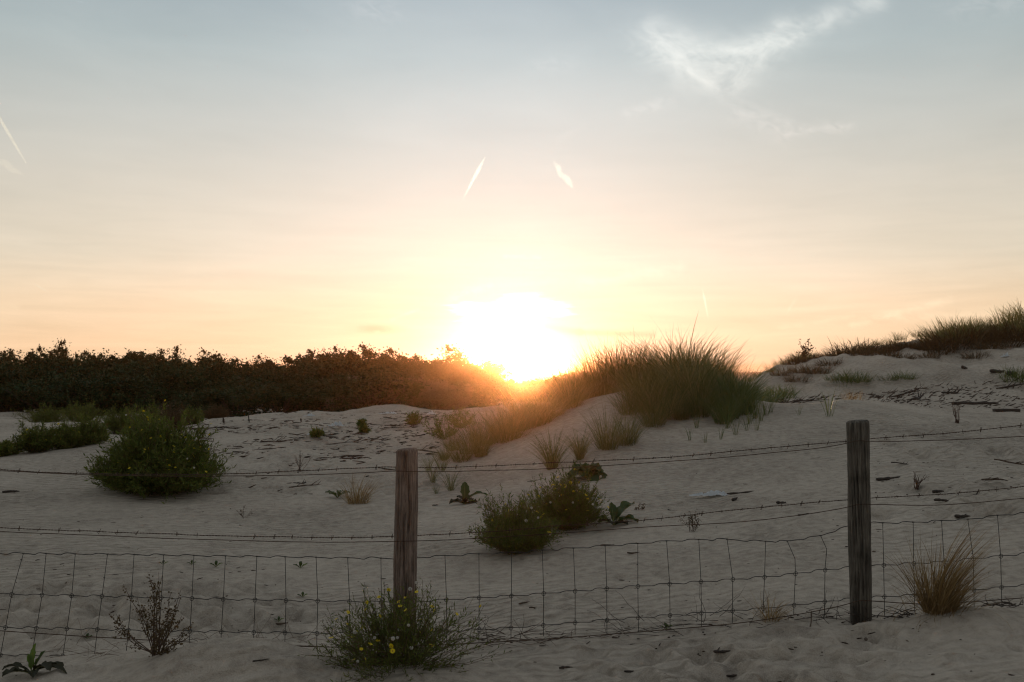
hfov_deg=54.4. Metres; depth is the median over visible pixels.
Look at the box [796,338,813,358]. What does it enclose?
dead weed
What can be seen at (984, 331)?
withered grass mat
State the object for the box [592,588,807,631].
twig tangle
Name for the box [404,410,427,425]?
leafy plant
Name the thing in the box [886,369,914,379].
marram tussock
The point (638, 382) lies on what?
marram tussock
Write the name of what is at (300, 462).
dead weed
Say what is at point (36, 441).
ragwort bush
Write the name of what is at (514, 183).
sky
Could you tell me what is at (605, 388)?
marram tussock
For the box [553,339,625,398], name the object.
marram tussock
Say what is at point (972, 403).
driftwood log
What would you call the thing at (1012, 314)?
marram tussock
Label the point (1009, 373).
marram tussock
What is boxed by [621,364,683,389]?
marram tussock
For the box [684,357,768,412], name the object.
marram tussock
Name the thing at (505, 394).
thicket shrub
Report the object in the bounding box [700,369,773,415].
marram tussock
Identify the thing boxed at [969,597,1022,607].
twig tangle
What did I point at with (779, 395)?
marram tussock
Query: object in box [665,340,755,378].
marram tussock
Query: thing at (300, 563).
seedling
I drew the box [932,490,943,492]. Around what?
driftwood stick
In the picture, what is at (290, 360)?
thicket shrub
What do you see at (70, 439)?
ragwort bush
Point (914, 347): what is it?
withered grass mat
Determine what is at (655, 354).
marram tussock
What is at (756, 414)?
grass sprout
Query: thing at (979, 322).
marram tussock
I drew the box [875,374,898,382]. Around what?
marram tussock
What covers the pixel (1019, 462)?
driftwood stick
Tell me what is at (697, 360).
marram tussock
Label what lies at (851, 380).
marram tussock
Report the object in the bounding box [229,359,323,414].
thicket shrub
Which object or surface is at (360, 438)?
strewn twigs
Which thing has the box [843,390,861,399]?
marram tussock
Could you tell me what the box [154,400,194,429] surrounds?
dry bush
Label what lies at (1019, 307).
marram tussock
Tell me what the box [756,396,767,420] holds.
grass sprout
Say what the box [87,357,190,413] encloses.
thicket shrub
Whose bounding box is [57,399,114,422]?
ragwort bush
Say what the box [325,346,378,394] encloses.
thicket shrub
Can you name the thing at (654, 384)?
marram tussock
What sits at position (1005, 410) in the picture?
wooden plank
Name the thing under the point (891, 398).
drift line twigs
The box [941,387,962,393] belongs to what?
driftwood branch
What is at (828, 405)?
grass sprout
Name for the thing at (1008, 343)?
withered grass mat
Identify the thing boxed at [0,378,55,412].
thicket shrub
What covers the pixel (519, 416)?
marram tussock
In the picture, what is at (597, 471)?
broadleaf plant
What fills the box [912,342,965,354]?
withered grass mat
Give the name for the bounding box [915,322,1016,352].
withered grass mat
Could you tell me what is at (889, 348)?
withered grass mat
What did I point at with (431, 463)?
marram tussock
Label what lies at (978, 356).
withered grass mat
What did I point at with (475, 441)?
marram tussock
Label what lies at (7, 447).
ragwort bush
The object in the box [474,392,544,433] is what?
marram tussock
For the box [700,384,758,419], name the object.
marram tussock
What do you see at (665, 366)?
marram tussock
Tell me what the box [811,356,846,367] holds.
withered grass mat
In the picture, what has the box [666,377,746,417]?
marram tussock
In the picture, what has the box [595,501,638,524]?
broadleaf plant
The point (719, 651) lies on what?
driftwood stick
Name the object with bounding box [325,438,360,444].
driftwood branch
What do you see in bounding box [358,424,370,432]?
leafy plant
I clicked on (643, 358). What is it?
marram tussock
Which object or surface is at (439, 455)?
marram tussock
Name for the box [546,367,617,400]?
marram tussock
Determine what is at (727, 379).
marram tussock
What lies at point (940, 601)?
dry grass tussock
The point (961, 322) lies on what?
marram tussock
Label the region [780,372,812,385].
withered grass mat
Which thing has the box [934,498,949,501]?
driftwood stick
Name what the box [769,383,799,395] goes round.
marram tussock
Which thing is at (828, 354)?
withered grass mat
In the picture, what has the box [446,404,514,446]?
marram tussock
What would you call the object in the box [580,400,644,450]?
marram tussock
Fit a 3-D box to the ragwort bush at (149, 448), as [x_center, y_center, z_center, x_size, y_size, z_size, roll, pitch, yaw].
[-3.541,1.099,10.047,1.552,1.002,1.543,0,-2,0]
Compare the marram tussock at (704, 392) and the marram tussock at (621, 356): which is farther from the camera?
the marram tussock at (621, 356)
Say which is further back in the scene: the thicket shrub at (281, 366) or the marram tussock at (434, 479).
the thicket shrub at (281, 366)
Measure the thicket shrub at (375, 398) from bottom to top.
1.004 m
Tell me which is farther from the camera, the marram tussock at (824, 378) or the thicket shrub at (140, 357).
the thicket shrub at (140, 357)
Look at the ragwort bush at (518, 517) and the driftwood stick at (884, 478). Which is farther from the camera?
the driftwood stick at (884, 478)
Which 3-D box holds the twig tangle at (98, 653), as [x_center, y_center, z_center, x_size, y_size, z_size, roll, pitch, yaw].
[-1.916,1.383,4.596,0.742,0.192,0.271,0,-2,11]
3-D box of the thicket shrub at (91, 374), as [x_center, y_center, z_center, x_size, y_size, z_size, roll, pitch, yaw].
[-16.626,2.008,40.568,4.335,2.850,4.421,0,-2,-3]
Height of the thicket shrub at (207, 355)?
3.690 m
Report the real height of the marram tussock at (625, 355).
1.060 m
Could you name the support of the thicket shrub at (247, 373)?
on the sand
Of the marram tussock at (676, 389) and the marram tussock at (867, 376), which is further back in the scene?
the marram tussock at (867, 376)
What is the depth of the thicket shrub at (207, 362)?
48.62 m
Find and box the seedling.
[293,561,306,567]
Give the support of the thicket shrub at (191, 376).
on the sand
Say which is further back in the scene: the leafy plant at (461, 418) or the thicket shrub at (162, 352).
the thicket shrub at (162, 352)
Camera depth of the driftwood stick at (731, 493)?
8.20 m
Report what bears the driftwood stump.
on the sand
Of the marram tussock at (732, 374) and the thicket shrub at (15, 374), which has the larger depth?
the thicket shrub at (15, 374)
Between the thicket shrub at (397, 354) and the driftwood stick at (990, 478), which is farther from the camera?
the thicket shrub at (397, 354)
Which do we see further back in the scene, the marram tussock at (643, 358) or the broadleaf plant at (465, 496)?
the marram tussock at (643, 358)
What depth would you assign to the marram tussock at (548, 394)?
14.56 m
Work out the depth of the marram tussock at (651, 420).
11.92 m
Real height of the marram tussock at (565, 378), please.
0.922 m
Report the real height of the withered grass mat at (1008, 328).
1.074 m
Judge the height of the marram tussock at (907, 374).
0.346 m
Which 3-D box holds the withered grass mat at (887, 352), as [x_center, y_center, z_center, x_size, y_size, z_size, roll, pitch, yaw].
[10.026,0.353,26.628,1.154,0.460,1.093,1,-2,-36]
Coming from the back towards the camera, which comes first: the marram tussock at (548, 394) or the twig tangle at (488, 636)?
the marram tussock at (548, 394)
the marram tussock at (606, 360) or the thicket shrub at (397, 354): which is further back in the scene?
the thicket shrub at (397, 354)
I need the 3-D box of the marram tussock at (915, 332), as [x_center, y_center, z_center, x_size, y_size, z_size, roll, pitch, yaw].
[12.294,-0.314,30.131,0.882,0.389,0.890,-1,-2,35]
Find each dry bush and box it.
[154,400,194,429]
[202,401,228,418]
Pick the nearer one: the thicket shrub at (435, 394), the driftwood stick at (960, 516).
the driftwood stick at (960, 516)
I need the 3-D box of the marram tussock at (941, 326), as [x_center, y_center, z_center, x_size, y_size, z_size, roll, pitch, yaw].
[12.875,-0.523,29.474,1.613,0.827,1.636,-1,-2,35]
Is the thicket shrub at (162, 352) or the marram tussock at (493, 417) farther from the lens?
the thicket shrub at (162, 352)
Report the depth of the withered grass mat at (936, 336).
27.96 m
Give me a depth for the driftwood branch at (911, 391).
21.62 m
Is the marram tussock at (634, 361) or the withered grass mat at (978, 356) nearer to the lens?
the marram tussock at (634, 361)
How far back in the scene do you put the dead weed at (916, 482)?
7.81 m
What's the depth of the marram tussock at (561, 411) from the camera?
13.74 m
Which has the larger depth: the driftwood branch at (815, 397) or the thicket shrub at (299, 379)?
the thicket shrub at (299, 379)
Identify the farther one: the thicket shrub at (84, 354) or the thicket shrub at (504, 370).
the thicket shrub at (84, 354)
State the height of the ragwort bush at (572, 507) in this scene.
0.566 m
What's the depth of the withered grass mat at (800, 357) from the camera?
27.88 m
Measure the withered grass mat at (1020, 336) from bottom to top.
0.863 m
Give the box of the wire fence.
[0,420,1023,656]
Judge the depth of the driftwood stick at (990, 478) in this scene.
7.88 m
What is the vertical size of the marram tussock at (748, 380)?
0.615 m
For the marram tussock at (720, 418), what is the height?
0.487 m
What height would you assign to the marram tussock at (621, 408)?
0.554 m
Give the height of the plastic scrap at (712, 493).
0.050 m
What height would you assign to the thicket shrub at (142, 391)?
2.572 m
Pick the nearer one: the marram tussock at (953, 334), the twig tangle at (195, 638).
the twig tangle at (195, 638)
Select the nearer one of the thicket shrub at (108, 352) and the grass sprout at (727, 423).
the grass sprout at (727, 423)
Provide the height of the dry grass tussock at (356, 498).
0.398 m
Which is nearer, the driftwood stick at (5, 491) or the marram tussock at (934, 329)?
the driftwood stick at (5, 491)
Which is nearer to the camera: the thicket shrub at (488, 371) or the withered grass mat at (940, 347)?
the withered grass mat at (940, 347)
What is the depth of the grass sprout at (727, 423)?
11.53 m
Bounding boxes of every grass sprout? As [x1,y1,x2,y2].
[689,409,699,427]
[722,407,737,428]
[730,417,739,434]
[741,406,755,423]
[744,394,762,418]
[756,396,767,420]
[759,398,774,415]
[814,388,843,416]
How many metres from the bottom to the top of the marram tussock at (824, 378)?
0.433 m
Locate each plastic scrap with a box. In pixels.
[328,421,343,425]
[689,490,727,495]
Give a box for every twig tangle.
[7,616,143,664]
[166,625,228,645]
[197,612,338,646]
[416,607,562,652]
[446,627,586,643]
[540,607,683,637]
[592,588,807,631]
[788,594,877,623]
[846,604,925,621]
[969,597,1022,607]
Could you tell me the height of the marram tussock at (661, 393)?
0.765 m
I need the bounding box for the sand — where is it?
[0,321,1023,681]
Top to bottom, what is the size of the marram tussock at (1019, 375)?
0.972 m
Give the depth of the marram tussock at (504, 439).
12.74 m
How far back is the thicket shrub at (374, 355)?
56.11 m
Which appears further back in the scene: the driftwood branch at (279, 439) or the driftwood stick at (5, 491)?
the driftwood branch at (279, 439)
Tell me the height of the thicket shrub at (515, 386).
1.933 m
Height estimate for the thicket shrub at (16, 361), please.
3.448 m
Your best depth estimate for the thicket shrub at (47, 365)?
40.95 m
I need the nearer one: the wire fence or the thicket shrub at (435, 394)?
the wire fence
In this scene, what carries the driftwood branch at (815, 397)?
on the sand
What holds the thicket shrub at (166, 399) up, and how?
on the sand
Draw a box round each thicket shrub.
[0,349,12,364]
[0,350,41,372]
[0,358,53,411]
[0,365,13,410]
[0,370,94,412]
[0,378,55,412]
[5,347,26,368]
[16,344,81,373]
[16,351,120,411]
[24,373,141,415]
[44,338,81,361]
[49,348,130,403]
[54,355,151,409]
[67,350,114,361]
[70,364,196,413]
[73,348,153,404]
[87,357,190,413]
[99,348,152,360]
[126,349,172,363]
[132,344,189,402]
[143,357,238,417]
[152,382,228,413]
[155,347,198,367]
[169,351,224,404]
[169,375,280,416]
[193,347,259,371]
[195,356,263,409]
[217,356,276,382]
[227,376,326,416]
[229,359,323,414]
[236,353,282,370]
[248,357,286,370]
[259,355,366,409]
[260,359,295,373]
[263,346,367,405]
[280,373,372,411]
[281,348,345,369]
[309,364,431,411]
[312,345,377,371]
[324,394,391,411]
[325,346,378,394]
[328,358,399,410]
[333,374,457,410]
[352,342,408,364]
[372,363,464,409]
[375,346,432,371]
[381,381,480,409]
[384,347,429,361]
[399,369,500,409]
[400,354,442,369]
[416,360,494,409]
[424,343,517,408]
[429,358,466,366]
[462,360,518,407]
[482,387,521,400]
[495,377,550,401]
[511,373,568,401]
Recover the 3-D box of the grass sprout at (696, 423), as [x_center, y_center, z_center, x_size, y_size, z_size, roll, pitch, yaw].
[2.171,0.897,11.710,0.133,0.276,0.274,-1,-2,22]
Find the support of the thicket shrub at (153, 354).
on the sand
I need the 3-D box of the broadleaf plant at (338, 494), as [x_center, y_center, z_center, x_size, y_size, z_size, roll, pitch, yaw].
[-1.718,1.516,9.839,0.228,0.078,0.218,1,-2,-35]
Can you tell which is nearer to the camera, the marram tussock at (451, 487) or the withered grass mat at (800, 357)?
the marram tussock at (451, 487)
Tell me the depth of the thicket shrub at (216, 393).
35.18 m
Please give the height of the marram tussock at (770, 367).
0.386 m
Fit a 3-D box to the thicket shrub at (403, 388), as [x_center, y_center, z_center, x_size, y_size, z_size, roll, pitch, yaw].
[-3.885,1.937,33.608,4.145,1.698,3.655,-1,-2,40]
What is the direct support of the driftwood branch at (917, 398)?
on the sand
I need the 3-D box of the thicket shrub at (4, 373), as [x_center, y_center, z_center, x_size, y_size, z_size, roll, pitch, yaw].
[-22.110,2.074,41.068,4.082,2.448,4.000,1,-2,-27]
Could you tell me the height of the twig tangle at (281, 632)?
0.179 m
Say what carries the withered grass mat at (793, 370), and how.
on the sand
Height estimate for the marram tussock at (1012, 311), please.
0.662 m
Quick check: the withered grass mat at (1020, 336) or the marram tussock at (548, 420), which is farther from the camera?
the withered grass mat at (1020, 336)
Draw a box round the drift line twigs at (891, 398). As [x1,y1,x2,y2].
[781,378,1023,408]
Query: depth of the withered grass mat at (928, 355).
26.64 m
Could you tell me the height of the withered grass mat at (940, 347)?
0.978 m
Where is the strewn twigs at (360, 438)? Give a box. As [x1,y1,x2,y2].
[184,410,441,494]
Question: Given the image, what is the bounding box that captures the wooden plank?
[992,409,1020,411]
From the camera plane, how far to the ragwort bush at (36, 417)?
22.34 m
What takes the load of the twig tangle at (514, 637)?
on the sand
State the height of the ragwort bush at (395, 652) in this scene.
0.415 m
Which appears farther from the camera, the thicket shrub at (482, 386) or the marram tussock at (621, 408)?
the thicket shrub at (482, 386)
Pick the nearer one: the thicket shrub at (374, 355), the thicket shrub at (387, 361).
the thicket shrub at (387, 361)
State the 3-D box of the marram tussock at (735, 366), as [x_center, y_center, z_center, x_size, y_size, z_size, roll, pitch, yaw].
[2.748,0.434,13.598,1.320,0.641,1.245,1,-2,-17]
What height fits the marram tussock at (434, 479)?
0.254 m
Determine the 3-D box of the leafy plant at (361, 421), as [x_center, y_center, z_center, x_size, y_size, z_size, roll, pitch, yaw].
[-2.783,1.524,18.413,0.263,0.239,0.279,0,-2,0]
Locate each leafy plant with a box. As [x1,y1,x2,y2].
[309,426,324,437]
[355,418,367,426]
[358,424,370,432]
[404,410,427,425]
[422,411,459,439]
[442,405,479,428]
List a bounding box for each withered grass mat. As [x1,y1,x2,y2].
[764,365,791,375]
[780,355,808,365]
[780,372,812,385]
[784,349,823,361]
[784,361,823,375]
[797,364,836,373]
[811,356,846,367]
[814,348,851,356]
[819,335,887,356]
[820,342,869,355]
[843,343,889,352]
[849,345,883,355]
[869,343,903,351]
[871,347,906,355]
[883,337,923,348]
[885,338,916,350]
[891,353,920,358]
[904,339,953,350]
[908,330,999,352]
[910,328,966,347]
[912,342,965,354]
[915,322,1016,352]
[915,352,941,359]
[940,325,1001,342]
[955,325,1012,341]
[955,348,993,360]
[962,337,1014,354]
[969,332,1023,348]
[979,326,1023,344]
[986,315,1023,336]
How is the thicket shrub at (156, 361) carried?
on the sand
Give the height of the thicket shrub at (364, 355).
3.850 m
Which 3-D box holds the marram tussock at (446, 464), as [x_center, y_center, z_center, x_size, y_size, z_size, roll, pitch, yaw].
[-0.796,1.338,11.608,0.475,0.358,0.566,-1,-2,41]
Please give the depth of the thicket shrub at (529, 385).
57.61 m
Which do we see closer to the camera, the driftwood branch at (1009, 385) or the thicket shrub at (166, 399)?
the driftwood branch at (1009, 385)
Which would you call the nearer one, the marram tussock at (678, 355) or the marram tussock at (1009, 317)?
the marram tussock at (678, 355)
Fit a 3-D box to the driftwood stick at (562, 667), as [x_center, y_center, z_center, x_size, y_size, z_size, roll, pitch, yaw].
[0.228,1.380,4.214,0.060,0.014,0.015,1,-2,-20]
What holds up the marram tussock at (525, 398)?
on the sand
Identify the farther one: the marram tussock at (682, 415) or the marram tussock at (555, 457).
the marram tussock at (682, 415)
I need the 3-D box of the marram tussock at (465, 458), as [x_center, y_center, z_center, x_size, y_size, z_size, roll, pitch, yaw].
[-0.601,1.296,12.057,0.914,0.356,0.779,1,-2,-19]
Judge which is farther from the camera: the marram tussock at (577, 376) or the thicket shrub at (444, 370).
the thicket shrub at (444, 370)
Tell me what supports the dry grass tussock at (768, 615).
on the sand
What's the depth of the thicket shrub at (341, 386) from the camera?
31.59 m
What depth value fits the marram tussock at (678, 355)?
15.01 m
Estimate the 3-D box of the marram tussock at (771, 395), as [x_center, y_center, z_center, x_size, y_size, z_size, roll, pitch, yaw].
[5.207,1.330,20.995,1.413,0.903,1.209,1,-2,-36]
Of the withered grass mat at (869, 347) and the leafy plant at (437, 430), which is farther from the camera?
the withered grass mat at (869, 347)
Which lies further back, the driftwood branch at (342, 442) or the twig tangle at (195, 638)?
the driftwood branch at (342, 442)
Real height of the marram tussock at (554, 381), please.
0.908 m
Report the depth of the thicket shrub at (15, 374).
41.20 m
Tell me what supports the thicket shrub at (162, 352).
on the sand
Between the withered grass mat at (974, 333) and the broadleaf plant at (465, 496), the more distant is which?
the withered grass mat at (974, 333)
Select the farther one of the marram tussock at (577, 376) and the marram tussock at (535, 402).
the marram tussock at (577, 376)
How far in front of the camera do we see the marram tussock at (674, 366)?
13.44 m
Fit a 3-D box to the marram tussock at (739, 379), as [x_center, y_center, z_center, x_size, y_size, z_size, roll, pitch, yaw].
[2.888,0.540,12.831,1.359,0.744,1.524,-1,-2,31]
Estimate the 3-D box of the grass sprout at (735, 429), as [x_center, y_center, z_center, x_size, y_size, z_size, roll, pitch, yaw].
[2.519,0.939,11.165,0.239,0.242,0.116,-1,-2,19]
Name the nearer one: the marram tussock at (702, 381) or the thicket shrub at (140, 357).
the marram tussock at (702, 381)
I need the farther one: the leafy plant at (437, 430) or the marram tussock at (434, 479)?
the leafy plant at (437, 430)
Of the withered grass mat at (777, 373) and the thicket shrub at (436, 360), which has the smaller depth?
the withered grass mat at (777, 373)
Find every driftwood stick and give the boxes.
[2,490,19,492]
[289,479,320,487]
[417,443,437,452]
[559,666,572,668]
[713,647,730,652]
[727,491,752,494]
[876,476,899,480]
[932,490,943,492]
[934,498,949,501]
[954,514,969,517]
[981,477,1007,480]
[994,459,1023,464]
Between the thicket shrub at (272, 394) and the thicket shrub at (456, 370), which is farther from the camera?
the thicket shrub at (456, 370)
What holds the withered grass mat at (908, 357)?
on the sand
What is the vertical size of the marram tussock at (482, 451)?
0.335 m
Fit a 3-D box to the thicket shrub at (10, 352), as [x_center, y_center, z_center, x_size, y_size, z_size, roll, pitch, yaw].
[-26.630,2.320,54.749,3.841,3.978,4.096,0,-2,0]
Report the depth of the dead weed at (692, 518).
7.05 m
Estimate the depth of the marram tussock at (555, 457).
10.42 m
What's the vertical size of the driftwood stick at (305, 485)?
0.075 m
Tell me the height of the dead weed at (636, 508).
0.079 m
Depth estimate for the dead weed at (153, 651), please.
4.37 m
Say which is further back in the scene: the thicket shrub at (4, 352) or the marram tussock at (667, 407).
the thicket shrub at (4, 352)
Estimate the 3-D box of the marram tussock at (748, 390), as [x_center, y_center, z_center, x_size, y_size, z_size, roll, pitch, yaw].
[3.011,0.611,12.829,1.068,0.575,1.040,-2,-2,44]
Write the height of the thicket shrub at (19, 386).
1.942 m
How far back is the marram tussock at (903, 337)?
30.00 m
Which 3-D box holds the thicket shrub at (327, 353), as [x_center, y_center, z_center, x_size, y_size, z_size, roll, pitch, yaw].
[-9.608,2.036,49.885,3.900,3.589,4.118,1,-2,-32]
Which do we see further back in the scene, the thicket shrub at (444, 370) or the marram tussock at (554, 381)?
the thicket shrub at (444, 370)
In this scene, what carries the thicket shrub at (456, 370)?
on the sand
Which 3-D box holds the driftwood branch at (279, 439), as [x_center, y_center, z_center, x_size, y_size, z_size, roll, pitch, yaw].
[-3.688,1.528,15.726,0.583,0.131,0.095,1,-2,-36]
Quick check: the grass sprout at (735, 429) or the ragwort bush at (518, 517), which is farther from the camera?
the grass sprout at (735, 429)
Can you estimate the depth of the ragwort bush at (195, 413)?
20.39 m
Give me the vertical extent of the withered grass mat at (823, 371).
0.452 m
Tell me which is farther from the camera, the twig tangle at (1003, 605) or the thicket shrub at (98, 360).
the thicket shrub at (98, 360)
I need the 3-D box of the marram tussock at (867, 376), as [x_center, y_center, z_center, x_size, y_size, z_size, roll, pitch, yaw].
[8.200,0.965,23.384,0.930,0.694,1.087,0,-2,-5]
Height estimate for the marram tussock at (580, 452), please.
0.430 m
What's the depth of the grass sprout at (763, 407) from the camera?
12.25 m
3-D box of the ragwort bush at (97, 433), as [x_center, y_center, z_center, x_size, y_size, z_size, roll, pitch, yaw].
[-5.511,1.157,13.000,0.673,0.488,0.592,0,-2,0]
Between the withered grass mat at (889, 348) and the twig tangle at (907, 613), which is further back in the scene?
the withered grass mat at (889, 348)
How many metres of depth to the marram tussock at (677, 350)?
14.35 m
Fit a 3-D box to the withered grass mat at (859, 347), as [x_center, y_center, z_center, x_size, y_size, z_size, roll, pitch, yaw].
[9.775,0.256,28.153,2.163,0.863,2.050,1,-2,-34]
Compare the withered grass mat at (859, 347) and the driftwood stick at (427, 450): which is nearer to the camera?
the driftwood stick at (427, 450)
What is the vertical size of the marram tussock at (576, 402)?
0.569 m
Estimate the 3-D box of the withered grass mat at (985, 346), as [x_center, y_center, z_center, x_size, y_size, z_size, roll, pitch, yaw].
[12.767,0.149,26.626,1.367,0.576,1.442,1,-2,-18]
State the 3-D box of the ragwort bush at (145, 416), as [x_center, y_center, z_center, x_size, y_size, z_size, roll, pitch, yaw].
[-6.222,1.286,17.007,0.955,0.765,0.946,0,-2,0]
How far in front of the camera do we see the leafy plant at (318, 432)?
16.20 m
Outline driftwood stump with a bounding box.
[990,369,1004,372]
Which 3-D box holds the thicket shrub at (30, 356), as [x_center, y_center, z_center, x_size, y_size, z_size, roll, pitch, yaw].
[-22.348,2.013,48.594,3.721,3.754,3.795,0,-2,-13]
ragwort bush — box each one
[0,437,23,456]
[8,418,64,452]
[12,403,69,422]
[40,415,91,448]
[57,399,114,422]
[69,411,111,444]
[81,400,236,503]
[95,403,158,433]
[119,395,173,431]
[181,405,204,424]
[297,578,511,681]
[467,484,568,554]
[523,459,618,530]
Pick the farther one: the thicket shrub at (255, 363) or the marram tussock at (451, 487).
the thicket shrub at (255, 363)
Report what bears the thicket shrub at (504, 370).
on the sand
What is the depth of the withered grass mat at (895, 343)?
28.66 m
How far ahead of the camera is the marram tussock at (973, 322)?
29.52 m
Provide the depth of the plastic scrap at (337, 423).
17.98 m
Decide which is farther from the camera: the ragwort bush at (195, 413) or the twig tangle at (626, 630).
the ragwort bush at (195, 413)
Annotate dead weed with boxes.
[109,574,193,656]
[295,451,309,471]
[634,503,644,509]
[678,511,700,531]
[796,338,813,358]
[913,471,928,489]
[952,402,960,422]
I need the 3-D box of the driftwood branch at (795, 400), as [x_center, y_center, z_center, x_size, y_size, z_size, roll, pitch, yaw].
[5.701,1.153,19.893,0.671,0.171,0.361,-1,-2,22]
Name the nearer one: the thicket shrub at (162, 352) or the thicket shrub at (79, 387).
the thicket shrub at (79, 387)
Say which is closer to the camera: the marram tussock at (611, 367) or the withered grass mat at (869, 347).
the marram tussock at (611, 367)
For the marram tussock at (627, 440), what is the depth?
11.12 m
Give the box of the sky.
[0,0,1023,371]
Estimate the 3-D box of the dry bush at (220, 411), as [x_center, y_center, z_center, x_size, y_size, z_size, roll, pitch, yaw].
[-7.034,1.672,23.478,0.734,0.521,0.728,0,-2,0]
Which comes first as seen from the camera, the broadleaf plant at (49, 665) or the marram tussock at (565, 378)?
the broadleaf plant at (49, 665)
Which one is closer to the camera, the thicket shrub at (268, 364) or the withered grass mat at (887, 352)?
the withered grass mat at (887, 352)
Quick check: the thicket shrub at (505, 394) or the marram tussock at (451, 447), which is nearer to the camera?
the marram tussock at (451, 447)
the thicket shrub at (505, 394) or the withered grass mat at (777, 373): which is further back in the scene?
the thicket shrub at (505, 394)
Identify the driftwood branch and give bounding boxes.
[260,433,292,441]
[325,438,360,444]
[779,395,813,402]
[792,393,828,400]
[896,388,919,395]
[911,388,925,399]
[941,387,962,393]
[998,380,1023,387]
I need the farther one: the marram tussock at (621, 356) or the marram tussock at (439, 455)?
the marram tussock at (621, 356)
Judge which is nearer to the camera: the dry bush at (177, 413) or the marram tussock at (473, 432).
the marram tussock at (473, 432)
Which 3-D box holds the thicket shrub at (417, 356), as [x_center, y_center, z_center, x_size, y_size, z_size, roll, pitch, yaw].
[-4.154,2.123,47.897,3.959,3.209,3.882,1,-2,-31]
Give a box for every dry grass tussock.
[332,468,383,504]
[737,590,803,623]
[867,514,1018,630]
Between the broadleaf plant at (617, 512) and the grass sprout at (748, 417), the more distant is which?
the grass sprout at (748, 417)
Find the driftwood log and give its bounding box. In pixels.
[951,401,998,404]
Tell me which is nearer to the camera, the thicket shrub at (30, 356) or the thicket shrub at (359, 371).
the thicket shrub at (359, 371)
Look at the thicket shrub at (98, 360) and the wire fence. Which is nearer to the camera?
the wire fence
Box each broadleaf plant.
[2,643,66,677]
[325,490,348,497]
[449,482,485,503]
[567,462,606,480]
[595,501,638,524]
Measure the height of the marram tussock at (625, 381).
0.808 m
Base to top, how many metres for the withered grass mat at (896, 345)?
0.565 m
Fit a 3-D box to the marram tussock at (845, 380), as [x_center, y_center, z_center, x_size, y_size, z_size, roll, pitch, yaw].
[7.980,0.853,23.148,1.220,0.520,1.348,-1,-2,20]
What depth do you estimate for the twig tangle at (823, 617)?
4.68 m
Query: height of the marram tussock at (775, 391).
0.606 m
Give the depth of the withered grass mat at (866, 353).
26.79 m
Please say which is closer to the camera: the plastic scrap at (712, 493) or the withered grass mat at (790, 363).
the plastic scrap at (712, 493)
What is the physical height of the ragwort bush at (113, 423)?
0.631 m
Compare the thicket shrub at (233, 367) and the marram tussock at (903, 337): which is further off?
the thicket shrub at (233, 367)
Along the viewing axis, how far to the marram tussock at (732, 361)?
14.87 m
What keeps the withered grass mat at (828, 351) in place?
on the sand
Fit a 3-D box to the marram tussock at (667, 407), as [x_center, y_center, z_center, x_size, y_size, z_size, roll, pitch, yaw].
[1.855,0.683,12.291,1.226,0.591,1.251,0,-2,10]
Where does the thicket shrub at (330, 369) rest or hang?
on the sand
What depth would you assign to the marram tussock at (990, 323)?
29.40 m
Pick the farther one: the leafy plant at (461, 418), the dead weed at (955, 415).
the leafy plant at (461, 418)
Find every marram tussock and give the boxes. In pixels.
[418,453,438,470]
[420,461,443,482]
[427,427,466,450]
[428,441,459,470]
[431,414,514,461]
[433,443,455,460]
[437,433,482,462]
[437,464,465,490]
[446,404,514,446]
[452,393,569,443]
[461,436,497,457]
[462,426,488,441]
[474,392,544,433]
[475,405,522,437]
[489,383,584,429]
[500,385,557,415]
[506,390,561,422]
[514,393,569,426]
[521,425,579,469]
[523,383,577,417]
[529,359,578,402]
[532,374,607,408]
[532,377,582,409]
[538,358,594,397]
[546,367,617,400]
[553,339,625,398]
[553,357,610,396]
[560,422,600,459]
[565,336,634,396]
[574,333,648,385]
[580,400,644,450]
[590,335,649,392]
[591,343,657,364]
[591,398,651,445]
[594,373,664,414]
[598,332,664,377]
[599,353,677,399]
[599,356,690,400]
[601,328,667,385]
[602,311,741,383]
[602,366,681,412]
[608,364,703,411]
[615,390,687,427]
[619,374,700,419]
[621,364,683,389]
[622,332,708,377]
[631,342,730,387]
[632,350,731,405]
[635,349,693,379]
[636,320,769,373]
[638,358,708,407]
[642,338,728,369]
[652,338,749,385]
[661,392,707,419]
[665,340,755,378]
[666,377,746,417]
[674,373,738,409]
[683,341,760,378]
[683,353,746,386]
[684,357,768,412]
[693,387,748,424]
[697,363,752,395]
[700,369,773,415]
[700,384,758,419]
[701,360,780,400]
[711,360,744,381]
[712,365,782,393]
[718,367,783,407]
[755,386,785,402]
[759,385,796,402]
[760,383,808,398]
[762,362,778,372]
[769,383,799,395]
[815,369,854,384]
[825,369,869,387]
[831,368,878,381]
[843,369,877,382]
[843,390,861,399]
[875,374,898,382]
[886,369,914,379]
[889,331,907,340]
[895,371,922,378]
[906,328,924,336]
[918,322,956,335]
[926,315,977,332]
[928,325,980,342]
[939,316,984,328]
[953,318,989,327]
[962,316,996,328]
[977,314,1015,326]
[987,304,1023,325]
[987,364,1023,377]
[995,309,1023,322]
[996,364,1023,382]
[999,303,1022,318]
[1006,298,1023,320]
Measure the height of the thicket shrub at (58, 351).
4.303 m

